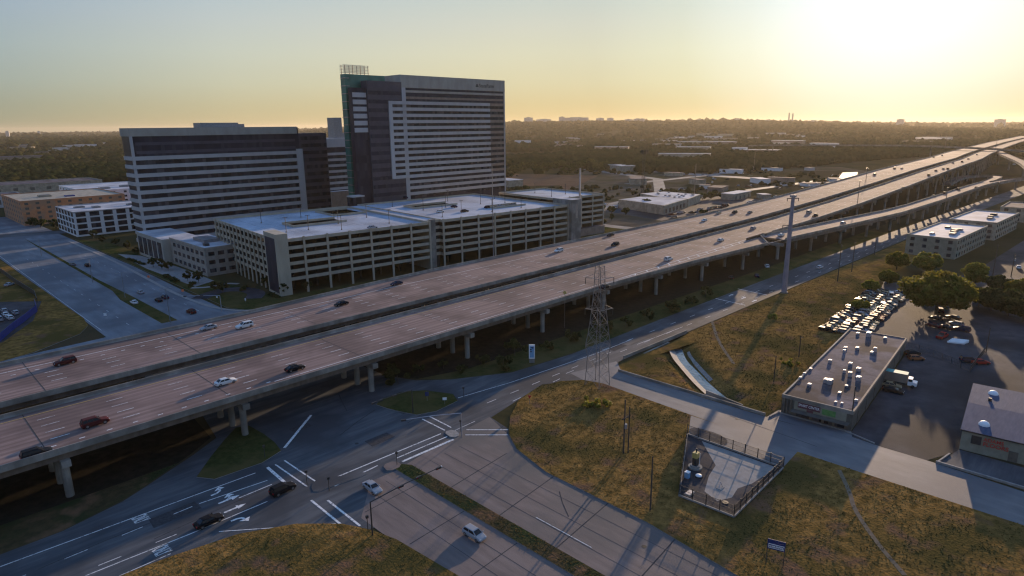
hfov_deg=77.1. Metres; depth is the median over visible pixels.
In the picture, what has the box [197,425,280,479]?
traffic island
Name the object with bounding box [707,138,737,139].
distant building
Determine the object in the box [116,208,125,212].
window
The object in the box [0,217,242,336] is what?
road
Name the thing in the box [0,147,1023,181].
woods
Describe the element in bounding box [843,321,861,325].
pickup truck
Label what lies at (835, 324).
sedan car
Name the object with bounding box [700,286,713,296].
shrub
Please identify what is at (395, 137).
window
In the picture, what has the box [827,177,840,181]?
shed
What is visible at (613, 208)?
broadleaf tree
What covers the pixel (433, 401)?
traffic island
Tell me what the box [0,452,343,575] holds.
frontage road
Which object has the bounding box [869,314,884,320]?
suv car
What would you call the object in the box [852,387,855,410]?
utility pole
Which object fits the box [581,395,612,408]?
shrub
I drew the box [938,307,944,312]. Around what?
suv car
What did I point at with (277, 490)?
suv car
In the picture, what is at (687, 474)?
control box
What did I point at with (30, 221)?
broadleaf tree
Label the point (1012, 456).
door
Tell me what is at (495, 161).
window
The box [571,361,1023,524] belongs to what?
side road
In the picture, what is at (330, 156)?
window
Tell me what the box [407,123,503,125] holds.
window
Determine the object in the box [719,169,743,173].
shed
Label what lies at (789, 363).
shrub
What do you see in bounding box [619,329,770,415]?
field
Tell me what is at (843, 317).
pickup truck
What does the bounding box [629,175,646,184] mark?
shed
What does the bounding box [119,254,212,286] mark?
plaza
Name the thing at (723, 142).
distant building
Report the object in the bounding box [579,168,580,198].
power pole
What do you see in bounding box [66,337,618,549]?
road junction
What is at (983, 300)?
broadleaf tree
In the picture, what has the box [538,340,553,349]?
shrub
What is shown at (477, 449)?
road
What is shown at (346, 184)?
window
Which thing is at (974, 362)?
yard fence
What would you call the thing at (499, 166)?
window
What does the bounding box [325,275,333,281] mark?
young tree
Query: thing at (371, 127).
window
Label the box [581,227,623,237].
lawn
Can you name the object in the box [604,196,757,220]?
parking lot
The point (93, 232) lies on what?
young tree
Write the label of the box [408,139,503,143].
window
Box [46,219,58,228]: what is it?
broadleaf tree
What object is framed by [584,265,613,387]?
lattice pylon
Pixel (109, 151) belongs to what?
woods
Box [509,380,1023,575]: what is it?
field
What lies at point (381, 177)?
window
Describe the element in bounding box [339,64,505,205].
office tower
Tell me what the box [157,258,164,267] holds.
young tree
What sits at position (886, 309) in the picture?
hatchback car
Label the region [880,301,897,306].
pickup truck
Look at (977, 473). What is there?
kerb
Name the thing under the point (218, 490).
road markings
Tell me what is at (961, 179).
ramp
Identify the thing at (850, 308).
suv car
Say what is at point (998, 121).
distant tower
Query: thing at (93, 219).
window
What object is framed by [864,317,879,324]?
suv car
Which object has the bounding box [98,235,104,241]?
young tree
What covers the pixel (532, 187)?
lawn
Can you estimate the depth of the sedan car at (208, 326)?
184.08 m
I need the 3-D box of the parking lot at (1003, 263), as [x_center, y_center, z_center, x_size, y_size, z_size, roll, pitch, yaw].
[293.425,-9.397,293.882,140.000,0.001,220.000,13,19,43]
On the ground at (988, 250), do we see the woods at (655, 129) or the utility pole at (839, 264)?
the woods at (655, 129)
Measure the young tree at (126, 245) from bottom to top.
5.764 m
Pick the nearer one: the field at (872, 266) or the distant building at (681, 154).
the field at (872, 266)
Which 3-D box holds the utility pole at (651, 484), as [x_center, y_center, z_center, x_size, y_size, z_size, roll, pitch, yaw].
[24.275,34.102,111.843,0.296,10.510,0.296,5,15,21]
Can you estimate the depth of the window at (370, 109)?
382.92 m
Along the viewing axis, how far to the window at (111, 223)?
420.20 m
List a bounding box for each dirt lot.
[506,174,596,189]
[569,167,898,226]
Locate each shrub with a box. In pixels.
[382,367,410,385]
[456,364,467,373]
[495,354,512,370]
[503,338,527,354]
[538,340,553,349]
[565,329,581,340]
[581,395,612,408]
[592,317,613,333]
[620,316,633,325]
[639,308,654,318]
[664,299,680,311]
[684,296,698,303]
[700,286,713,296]
[767,314,777,319]
[779,357,799,366]
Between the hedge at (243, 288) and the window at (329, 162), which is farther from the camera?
the window at (329, 162)
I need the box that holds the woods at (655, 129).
[0,119,1023,147]
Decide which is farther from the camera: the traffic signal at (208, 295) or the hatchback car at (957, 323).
the traffic signal at (208, 295)
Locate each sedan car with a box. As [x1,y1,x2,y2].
[3,282,14,285]
[192,513,223,529]
[199,323,217,330]
[213,377,236,386]
[284,364,305,372]
[334,300,348,306]
[362,480,382,494]
[390,280,402,285]
[599,284,609,288]
[822,324,837,329]
[825,322,840,327]
[828,320,842,324]
[837,311,850,316]
[840,310,855,313]
[873,311,886,316]
[875,309,890,314]
[878,305,892,310]
[882,380,901,388]
[882,385,904,394]
[904,349,920,354]
[925,322,941,327]
[928,315,944,320]
[941,324,954,329]
[945,314,961,319]
[971,358,990,364]
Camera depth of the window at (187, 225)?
364.99 m
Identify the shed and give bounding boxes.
[506,178,522,186]
[608,164,634,171]
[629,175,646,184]
[664,172,683,175]
[689,178,705,184]
[700,184,709,188]
[707,185,727,192]
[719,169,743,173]
[721,190,750,199]
[750,177,770,183]
[757,193,771,198]
[761,167,782,170]
[768,177,795,182]
[800,182,828,186]
[804,167,814,170]
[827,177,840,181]
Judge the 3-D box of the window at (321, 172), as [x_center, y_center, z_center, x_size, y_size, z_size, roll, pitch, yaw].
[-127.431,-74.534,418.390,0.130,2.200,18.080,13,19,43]
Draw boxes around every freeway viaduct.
[0,136,1023,412]
[0,138,1023,497]
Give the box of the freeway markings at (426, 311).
[0,151,982,446]
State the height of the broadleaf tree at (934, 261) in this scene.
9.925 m
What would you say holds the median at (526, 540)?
on the road at (477, 449)
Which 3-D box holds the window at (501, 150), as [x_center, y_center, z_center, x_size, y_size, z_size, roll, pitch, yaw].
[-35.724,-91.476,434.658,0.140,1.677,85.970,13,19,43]
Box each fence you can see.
[0,268,37,302]
[0,299,36,340]
[906,341,985,370]
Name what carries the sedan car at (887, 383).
on the parking lot at (923, 418)
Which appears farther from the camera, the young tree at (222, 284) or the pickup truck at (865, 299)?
the young tree at (222, 284)
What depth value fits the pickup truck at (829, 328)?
208.15 m
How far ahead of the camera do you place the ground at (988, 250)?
325.50 m
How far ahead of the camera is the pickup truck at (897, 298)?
242.01 m
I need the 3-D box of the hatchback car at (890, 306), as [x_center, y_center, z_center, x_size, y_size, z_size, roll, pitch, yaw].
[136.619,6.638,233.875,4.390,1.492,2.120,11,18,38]
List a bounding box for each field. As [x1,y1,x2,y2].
[0,260,87,361]
[120,524,457,575]
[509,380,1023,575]
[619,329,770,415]
[633,241,917,412]
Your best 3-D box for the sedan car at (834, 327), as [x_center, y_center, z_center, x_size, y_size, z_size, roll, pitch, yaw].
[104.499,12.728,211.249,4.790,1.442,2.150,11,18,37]
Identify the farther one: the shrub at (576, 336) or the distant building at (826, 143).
the distant building at (826, 143)
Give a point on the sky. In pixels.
(66, 65)
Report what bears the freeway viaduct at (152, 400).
on the ground at (988, 250)
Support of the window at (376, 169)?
in the office tower at (413, 137)
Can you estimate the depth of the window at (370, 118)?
384.19 m
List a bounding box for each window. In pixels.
[75,212,85,216]
[76,218,86,222]
[77,224,87,228]
[79,230,88,234]
[89,211,98,215]
[90,217,99,221]
[91,222,100,227]
[92,228,102,232]
[103,210,112,214]
[104,215,113,219]
[105,221,114,225]
[106,227,115,231]
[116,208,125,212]
[117,214,126,218]
[118,220,127,224]
[119,226,128,230]
[135,139,294,145]
[136,146,295,153]
[138,154,296,164]
[138,236,143,252]
[139,161,296,173]
[140,169,297,181]
[141,176,298,190]
[142,237,148,254]
[143,183,298,198]
[144,190,299,206]
[145,197,300,215]
[147,204,300,223]
[147,239,152,256]
[148,221,214,229]
[152,240,157,257]
[157,242,162,258]
[186,228,214,234]
[300,136,325,139]
[301,143,326,146]
[303,150,326,154]
[303,157,327,161]
[304,164,327,168]
[305,171,328,175]
[305,178,328,182]
[306,185,329,189]
[307,192,329,196]
[307,198,330,203]
[308,205,330,208]
[328,155,345,158]
[328,161,346,164]
[329,166,346,169]
[329,172,346,175]
[330,178,347,181]
[330,183,347,187]
[368,90,400,94]
[368,99,401,103]
[369,108,387,111]
[369,117,388,120]
[370,126,388,129]
[370,134,389,137]
[371,143,389,146]
[372,151,390,154]
[372,159,390,163]
[373,167,390,171]
[373,176,391,180]
[374,183,405,188]
[374,191,405,196]
[392,104,401,106]
[393,111,402,113]
[393,117,402,119]
[393,123,402,125]
[394,136,403,138]
[394,142,403,144]
[395,148,404,150]
[406,105,503,108]
[407,111,503,113]
[407,117,503,119]
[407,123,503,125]
[407,128,503,131]
[408,133,503,137]
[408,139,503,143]
[408,144,503,150]
[409,149,503,156]
[409,155,503,162]
[409,160,503,168]
[409,165,503,173]
[410,176,503,185]
[410,181,503,191]
[411,186,504,197]
[796,413,808,418]
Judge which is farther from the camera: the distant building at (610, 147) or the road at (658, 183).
the distant building at (610, 147)
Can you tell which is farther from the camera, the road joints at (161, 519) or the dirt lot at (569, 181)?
the dirt lot at (569, 181)
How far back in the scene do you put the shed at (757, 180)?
718.35 m
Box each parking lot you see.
[0,301,40,342]
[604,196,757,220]
[851,282,1023,459]
[941,450,1023,485]
[958,241,1023,283]
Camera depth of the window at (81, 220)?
408.57 m
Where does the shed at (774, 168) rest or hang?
on the dirt lot at (602, 180)
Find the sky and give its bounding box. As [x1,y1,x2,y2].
[0,0,1023,132]
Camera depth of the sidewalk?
284.58 m
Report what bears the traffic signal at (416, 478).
on the ground at (988, 250)
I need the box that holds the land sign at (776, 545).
[765,538,785,567]
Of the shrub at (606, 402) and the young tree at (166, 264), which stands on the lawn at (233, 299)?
the young tree at (166, 264)
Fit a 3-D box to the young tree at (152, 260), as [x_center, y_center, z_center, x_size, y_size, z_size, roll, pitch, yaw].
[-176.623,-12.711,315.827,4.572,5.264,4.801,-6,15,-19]
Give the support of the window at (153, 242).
in the office tower at (194, 181)
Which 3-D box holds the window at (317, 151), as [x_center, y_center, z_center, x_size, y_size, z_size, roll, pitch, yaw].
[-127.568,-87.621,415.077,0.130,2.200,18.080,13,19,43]
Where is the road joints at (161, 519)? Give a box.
[39,289,816,575]
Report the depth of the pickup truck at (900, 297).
243.97 m
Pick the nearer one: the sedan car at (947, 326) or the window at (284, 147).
the sedan car at (947, 326)
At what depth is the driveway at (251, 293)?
265.60 m
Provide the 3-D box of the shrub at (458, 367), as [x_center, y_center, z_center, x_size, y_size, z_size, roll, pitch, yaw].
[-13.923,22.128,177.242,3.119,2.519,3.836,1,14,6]
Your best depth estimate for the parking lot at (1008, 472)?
126.37 m
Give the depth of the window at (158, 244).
324.75 m
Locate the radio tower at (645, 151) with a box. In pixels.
[641,149,647,192]
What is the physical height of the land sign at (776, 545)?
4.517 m
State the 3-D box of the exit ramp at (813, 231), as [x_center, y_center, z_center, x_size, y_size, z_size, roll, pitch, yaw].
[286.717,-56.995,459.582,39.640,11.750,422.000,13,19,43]
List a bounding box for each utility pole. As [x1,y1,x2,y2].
[622,400,629,453]
[649,456,652,509]
[837,244,841,281]
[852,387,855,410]
[985,327,990,352]
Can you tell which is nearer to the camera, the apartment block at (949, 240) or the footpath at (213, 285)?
the footpath at (213, 285)
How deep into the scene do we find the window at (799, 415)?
147.54 m
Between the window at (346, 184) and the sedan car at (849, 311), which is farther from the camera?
the window at (346, 184)
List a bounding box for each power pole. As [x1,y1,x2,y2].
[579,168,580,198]
[780,195,798,293]
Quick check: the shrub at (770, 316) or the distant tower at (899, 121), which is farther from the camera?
the distant tower at (899, 121)
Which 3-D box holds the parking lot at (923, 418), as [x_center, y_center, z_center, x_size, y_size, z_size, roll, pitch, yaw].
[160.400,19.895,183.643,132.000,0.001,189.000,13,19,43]
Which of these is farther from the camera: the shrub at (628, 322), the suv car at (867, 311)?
the suv car at (867, 311)
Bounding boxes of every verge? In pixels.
[0,378,210,524]
[0,463,177,553]
[297,173,1013,378]
[420,231,888,378]
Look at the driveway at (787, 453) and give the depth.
136.42 m
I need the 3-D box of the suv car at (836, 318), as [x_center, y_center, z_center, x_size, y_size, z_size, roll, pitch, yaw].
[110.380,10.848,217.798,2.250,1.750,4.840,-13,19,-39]
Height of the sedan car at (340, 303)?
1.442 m
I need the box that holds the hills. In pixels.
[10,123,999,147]
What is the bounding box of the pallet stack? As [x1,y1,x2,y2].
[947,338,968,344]
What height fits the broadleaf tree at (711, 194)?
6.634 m
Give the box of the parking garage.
[213,188,604,295]
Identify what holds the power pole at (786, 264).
on the field at (872, 266)
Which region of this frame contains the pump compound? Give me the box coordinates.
[678,424,784,517]
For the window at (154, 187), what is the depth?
373.55 m
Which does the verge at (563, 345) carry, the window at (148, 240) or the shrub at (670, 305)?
the shrub at (670, 305)
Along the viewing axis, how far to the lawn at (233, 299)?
268.08 m
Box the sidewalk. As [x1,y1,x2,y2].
[68,241,247,310]
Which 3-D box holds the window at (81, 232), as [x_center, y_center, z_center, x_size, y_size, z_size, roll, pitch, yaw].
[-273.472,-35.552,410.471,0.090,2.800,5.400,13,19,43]
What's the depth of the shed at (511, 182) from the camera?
710.65 m
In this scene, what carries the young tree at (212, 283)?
on the lawn at (233, 299)
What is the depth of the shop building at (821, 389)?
158.53 m
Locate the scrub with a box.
[506,164,858,212]
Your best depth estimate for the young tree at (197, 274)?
280.85 m
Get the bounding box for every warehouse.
[0,177,102,192]
[0,192,17,207]
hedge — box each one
[127,258,145,264]
[162,274,179,282]
[187,281,196,286]
[239,285,249,290]
[267,292,280,297]
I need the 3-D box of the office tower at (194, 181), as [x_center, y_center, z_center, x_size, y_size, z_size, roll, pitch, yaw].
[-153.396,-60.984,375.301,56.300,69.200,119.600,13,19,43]
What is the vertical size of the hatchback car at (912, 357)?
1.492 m
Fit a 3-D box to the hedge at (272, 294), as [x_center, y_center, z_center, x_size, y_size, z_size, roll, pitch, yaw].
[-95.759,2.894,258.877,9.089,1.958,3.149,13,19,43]
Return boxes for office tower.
[119,123,331,262]
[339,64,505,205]
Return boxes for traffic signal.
[183,295,221,311]
[370,466,441,534]
[401,413,461,436]
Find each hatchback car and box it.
[5,315,14,319]
[11,310,19,314]
[462,523,486,542]
[837,328,847,332]
[841,323,854,328]
[876,307,890,311]
[880,303,894,308]
[907,354,924,360]
[948,320,963,325]
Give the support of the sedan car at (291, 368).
on the freeway viaduct at (152, 400)
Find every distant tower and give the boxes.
[524,117,532,121]
[536,119,550,121]
[565,117,588,120]
[896,119,904,124]
[994,119,1005,126]
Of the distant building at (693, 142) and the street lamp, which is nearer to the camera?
the street lamp
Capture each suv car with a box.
[19,446,52,458]
[53,355,76,366]
[79,415,109,428]
[186,308,196,313]
[235,320,253,328]
[268,481,296,497]
[554,247,563,251]
[611,241,619,245]
[664,256,672,260]
[829,316,845,322]
[843,306,857,311]
[851,314,864,319]
[854,326,869,330]
[858,308,872,313]
[859,322,875,328]
[861,291,874,296]
[861,319,876,326]
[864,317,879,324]
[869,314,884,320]
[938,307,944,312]
[954,325,971,332]
[959,355,974,362]
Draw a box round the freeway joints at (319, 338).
[22,188,869,446]
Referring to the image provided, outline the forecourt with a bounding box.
[767,410,881,447]
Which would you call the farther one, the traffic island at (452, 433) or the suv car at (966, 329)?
the suv car at (966, 329)
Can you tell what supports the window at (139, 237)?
in the office tower at (194, 181)
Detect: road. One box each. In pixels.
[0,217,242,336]
[0,230,66,237]
[0,330,140,362]
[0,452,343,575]
[361,471,572,575]
[408,417,735,575]
[517,186,1023,386]
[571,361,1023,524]
[578,168,812,228]
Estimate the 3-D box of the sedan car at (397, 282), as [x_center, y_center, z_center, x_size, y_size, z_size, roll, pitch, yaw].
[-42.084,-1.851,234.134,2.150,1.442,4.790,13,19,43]
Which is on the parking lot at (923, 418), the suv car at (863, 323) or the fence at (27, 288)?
the suv car at (863, 323)
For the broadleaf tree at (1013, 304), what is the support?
on the parking lot at (923, 418)
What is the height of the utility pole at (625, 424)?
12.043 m
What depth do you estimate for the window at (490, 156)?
433.12 m
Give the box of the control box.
[684,470,690,478]
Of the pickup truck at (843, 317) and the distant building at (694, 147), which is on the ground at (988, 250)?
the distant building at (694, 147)
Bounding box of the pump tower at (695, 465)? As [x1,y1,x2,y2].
[688,448,701,470]
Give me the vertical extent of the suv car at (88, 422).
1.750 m
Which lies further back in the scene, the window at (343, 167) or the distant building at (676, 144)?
the distant building at (676, 144)
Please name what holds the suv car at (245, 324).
on the freeway viaduct at (142, 356)
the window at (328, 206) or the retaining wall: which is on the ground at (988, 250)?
the retaining wall
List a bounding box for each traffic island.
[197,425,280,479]
[312,472,366,491]
[376,390,457,414]
[384,461,400,470]
[445,430,458,437]
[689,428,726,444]
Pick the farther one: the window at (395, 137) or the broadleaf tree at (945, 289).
the window at (395, 137)
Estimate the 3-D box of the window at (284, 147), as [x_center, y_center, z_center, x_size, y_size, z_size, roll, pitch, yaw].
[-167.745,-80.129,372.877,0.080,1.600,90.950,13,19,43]
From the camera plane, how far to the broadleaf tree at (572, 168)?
872.61 m
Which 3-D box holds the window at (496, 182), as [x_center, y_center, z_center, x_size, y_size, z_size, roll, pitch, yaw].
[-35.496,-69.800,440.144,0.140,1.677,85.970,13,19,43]
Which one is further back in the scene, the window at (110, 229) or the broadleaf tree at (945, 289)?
the window at (110, 229)
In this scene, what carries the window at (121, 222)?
in the apartment block at (78, 220)
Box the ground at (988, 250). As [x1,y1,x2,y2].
[0,122,1023,553]
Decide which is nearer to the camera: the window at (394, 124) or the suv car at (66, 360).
the suv car at (66, 360)
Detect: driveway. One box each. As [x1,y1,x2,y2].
[193,287,264,298]
[689,416,797,465]
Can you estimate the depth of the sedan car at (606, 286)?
225.30 m
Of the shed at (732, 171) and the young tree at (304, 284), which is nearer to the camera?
the young tree at (304, 284)
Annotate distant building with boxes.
[0,155,42,159]
[515,140,530,142]
[594,146,628,148]
[652,143,681,145]
[658,153,710,156]
[676,146,710,149]
[677,141,701,143]
[696,133,710,135]
[702,141,736,144]
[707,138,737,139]
[732,147,747,149]
[743,149,777,151]
[771,140,805,143]
[810,143,838,146]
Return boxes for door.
[857,406,861,421]
[865,395,869,410]
[873,384,877,398]
[1007,451,1018,462]
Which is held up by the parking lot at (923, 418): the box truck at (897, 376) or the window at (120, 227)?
the box truck at (897, 376)
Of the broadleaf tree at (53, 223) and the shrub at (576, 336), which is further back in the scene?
the broadleaf tree at (53, 223)
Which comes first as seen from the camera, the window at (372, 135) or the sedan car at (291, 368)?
the sedan car at (291, 368)
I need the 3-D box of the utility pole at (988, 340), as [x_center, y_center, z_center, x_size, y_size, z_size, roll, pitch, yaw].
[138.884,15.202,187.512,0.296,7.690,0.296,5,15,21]
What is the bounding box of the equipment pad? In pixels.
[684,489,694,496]
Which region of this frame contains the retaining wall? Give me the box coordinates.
[618,369,765,415]
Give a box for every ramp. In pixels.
[761,181,998,250]
[942,175,1002,191]
[989,177,1023,192]
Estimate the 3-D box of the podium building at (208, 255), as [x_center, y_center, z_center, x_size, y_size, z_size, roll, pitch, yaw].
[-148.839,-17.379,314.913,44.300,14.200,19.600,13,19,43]
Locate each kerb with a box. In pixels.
[769,411,874,443]
[936,453,1023,488]
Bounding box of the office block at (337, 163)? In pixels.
[326,118,348,206]
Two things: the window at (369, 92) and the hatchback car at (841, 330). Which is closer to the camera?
the hatchback car at (841, 330)
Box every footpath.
[192,283,238,287]
[711,321,734,363]
[837,470,906,574]
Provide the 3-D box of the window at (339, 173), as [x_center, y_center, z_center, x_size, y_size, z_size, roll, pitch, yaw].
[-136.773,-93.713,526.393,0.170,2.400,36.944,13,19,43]
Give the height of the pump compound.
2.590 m
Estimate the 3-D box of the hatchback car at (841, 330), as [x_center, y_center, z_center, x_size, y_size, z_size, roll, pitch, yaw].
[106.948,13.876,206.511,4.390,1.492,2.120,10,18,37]
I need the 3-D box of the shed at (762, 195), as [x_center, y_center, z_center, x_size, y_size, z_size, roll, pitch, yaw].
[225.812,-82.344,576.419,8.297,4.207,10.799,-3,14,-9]
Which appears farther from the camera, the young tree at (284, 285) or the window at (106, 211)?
the window at (106, 211)
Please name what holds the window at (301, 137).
in the office tower at (194, 181)
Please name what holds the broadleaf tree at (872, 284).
on the field at (872, 266)
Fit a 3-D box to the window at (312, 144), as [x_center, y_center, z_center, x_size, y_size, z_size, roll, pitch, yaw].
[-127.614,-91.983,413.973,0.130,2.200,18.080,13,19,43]
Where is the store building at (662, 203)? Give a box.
[618,192,700,214]
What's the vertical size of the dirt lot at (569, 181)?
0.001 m
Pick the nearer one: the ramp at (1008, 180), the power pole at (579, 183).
the power pole at (579, 183)
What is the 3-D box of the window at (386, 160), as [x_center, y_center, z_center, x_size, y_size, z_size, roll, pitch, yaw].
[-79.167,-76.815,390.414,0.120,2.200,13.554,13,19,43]
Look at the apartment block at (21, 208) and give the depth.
480.30 m
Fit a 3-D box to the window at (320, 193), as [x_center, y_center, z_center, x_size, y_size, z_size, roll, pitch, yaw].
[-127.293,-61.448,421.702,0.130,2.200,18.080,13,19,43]
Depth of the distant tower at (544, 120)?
5947.91 m
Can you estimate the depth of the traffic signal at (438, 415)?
138.06 m
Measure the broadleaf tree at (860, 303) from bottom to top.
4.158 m
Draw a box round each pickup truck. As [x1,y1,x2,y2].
[818,325,836,332]
[835,315,850,319]
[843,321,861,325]
[845,319,859,323]
[855,297,870,301]
[855,324,874,331]
[869,298,884,301]
[870,296,886,300]
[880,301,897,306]
[886,296,903,301]
[888,295,905,300]
[936,331,948,339]
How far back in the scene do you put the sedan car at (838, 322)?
214.68 m
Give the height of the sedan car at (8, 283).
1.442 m
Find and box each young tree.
[88,230,97,237]
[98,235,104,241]
[111,238,119,243]
[123,240,130,246]
[132,247,138,254]
[147,257,157,266]
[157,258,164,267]
[162,261,173,268]
[182,270,190,280]
[192,270,202,281]
[209,281,217,288]
[216,281,228,290]
[261,276,267,283]
[279,283,288,291]
[301,281,312,288]
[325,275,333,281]
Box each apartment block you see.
[1,188,124,225]
[55,200,135,236]
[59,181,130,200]
[905,222,987,259]
[949,209,1018,240]
[1000,201,1023,222]
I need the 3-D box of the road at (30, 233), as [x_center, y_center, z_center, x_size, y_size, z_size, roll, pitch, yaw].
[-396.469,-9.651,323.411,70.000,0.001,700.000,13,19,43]
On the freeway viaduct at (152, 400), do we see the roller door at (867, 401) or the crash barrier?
the crash barrier
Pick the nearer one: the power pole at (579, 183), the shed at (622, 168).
the power pole at (579, 183)
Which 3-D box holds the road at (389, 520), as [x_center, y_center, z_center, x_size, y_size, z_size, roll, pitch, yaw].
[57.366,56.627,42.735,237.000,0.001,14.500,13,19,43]
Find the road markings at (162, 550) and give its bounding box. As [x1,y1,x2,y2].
[152,544,171,555]
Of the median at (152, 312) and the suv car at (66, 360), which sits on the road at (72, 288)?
the median at (152, 312)
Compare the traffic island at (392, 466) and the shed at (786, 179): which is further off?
the shed at (786, 179)
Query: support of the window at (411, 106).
in the office tower at (413, 137)
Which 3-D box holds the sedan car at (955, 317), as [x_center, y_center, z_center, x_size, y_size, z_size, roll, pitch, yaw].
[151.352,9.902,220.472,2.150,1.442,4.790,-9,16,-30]
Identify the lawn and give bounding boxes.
[75,239,395,309]
[506,185,564,190]
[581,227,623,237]
[684,170,846,199]
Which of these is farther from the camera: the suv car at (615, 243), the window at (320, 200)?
the window at (320, 200)
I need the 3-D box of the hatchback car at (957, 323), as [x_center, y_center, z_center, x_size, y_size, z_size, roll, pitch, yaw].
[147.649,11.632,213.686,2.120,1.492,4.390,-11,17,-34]
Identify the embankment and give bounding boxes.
[670,350,712,394]
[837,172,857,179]
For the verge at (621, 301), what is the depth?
244.31 m
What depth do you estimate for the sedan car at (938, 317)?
219.25 m
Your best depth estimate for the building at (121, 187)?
589.92 m
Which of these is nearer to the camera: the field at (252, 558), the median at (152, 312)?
the field at (252, 558)
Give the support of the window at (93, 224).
in the apartment block at (78, 220)
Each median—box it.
[27,240,176,322]
[396,464,604,575]
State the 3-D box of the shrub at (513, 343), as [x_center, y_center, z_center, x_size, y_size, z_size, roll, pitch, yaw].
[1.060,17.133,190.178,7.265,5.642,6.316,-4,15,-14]
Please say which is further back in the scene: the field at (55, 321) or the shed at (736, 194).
the shed at (736, 194)
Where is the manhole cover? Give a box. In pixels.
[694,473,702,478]
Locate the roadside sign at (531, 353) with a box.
[529,344,534,362]
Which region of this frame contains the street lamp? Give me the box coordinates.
[159,287,171,323]
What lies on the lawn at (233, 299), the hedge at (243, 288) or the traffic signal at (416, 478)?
the hedge at (243, 288)
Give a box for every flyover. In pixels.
[749,144,1023,156]
[993,150,1023,176]
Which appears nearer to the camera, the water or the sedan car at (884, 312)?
the water
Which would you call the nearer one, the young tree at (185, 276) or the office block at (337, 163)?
the young tree at (185, 276)
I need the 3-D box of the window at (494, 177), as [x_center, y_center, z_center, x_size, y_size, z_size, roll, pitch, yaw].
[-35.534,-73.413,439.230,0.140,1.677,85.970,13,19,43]
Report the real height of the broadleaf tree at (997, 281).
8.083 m
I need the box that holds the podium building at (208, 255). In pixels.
[169,234,246,276]
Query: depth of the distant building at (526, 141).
2334.10 m
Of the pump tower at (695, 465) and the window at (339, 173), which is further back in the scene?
the window at (339, 173)
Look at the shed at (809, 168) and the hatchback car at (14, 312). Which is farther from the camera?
the shed at (809, 168)
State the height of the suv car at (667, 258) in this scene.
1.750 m
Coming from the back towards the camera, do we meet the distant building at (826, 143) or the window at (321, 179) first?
the distant building at (826, 143)
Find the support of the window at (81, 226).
in the apartment block at (78, 220)
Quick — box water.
[674,349,724,396]
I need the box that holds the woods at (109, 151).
[0,136,1023,161]
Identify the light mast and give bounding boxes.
[489,163,494,255]
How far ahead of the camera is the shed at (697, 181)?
711.49 m
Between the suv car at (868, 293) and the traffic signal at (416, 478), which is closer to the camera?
the traffic signal at (416, 478)
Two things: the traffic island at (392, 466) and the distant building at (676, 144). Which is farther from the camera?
the distant building at (676, 144)
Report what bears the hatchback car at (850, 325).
on the ground at (988, 250)
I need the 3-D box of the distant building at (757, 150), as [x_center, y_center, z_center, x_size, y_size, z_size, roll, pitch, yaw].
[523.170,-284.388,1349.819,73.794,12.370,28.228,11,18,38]
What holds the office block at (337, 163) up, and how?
on the ground at (988, 250)
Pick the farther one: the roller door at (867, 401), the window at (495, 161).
the window at (495, 161)
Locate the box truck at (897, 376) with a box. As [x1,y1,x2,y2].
[885,368,917,388]
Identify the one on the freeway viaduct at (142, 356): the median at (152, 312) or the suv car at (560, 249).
the suv car at (560, 249)
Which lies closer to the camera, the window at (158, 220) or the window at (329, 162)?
the window at (158, 220)
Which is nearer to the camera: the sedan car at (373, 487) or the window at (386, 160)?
the sedan car at (373, 487)
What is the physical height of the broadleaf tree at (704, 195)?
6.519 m
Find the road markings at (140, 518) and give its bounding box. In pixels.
[131,514,150,523]
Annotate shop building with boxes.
[781,328,906,430]
[959,383,1023,464]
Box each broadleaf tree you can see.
[25,217,36,224]
[33,218,46,226]
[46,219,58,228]
[506,167,516,175]
[531,166,544,173]
[559,164,574,174]
[607,206,615,213]
[621,207,629,214]
[699,193,708,199]
[708,192,717,197]
[851,299,870,308]
[861,279,880,290]
[878,269,899,283]
[885,251,910,269]
[896,269,978,313]
[912,251,943,270]
[960,262,989,282]
[972,287,990,306]
[977,288,1006,311]
[985,274,1013,288]
[990,288,1023,315]
[1002,296,1023,321]
[1003,278,1023,291]
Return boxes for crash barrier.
[746,231,772,239]
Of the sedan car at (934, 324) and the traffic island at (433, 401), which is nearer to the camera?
the traffic island at (433, 401)
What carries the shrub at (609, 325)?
on the verge at (563, 345)

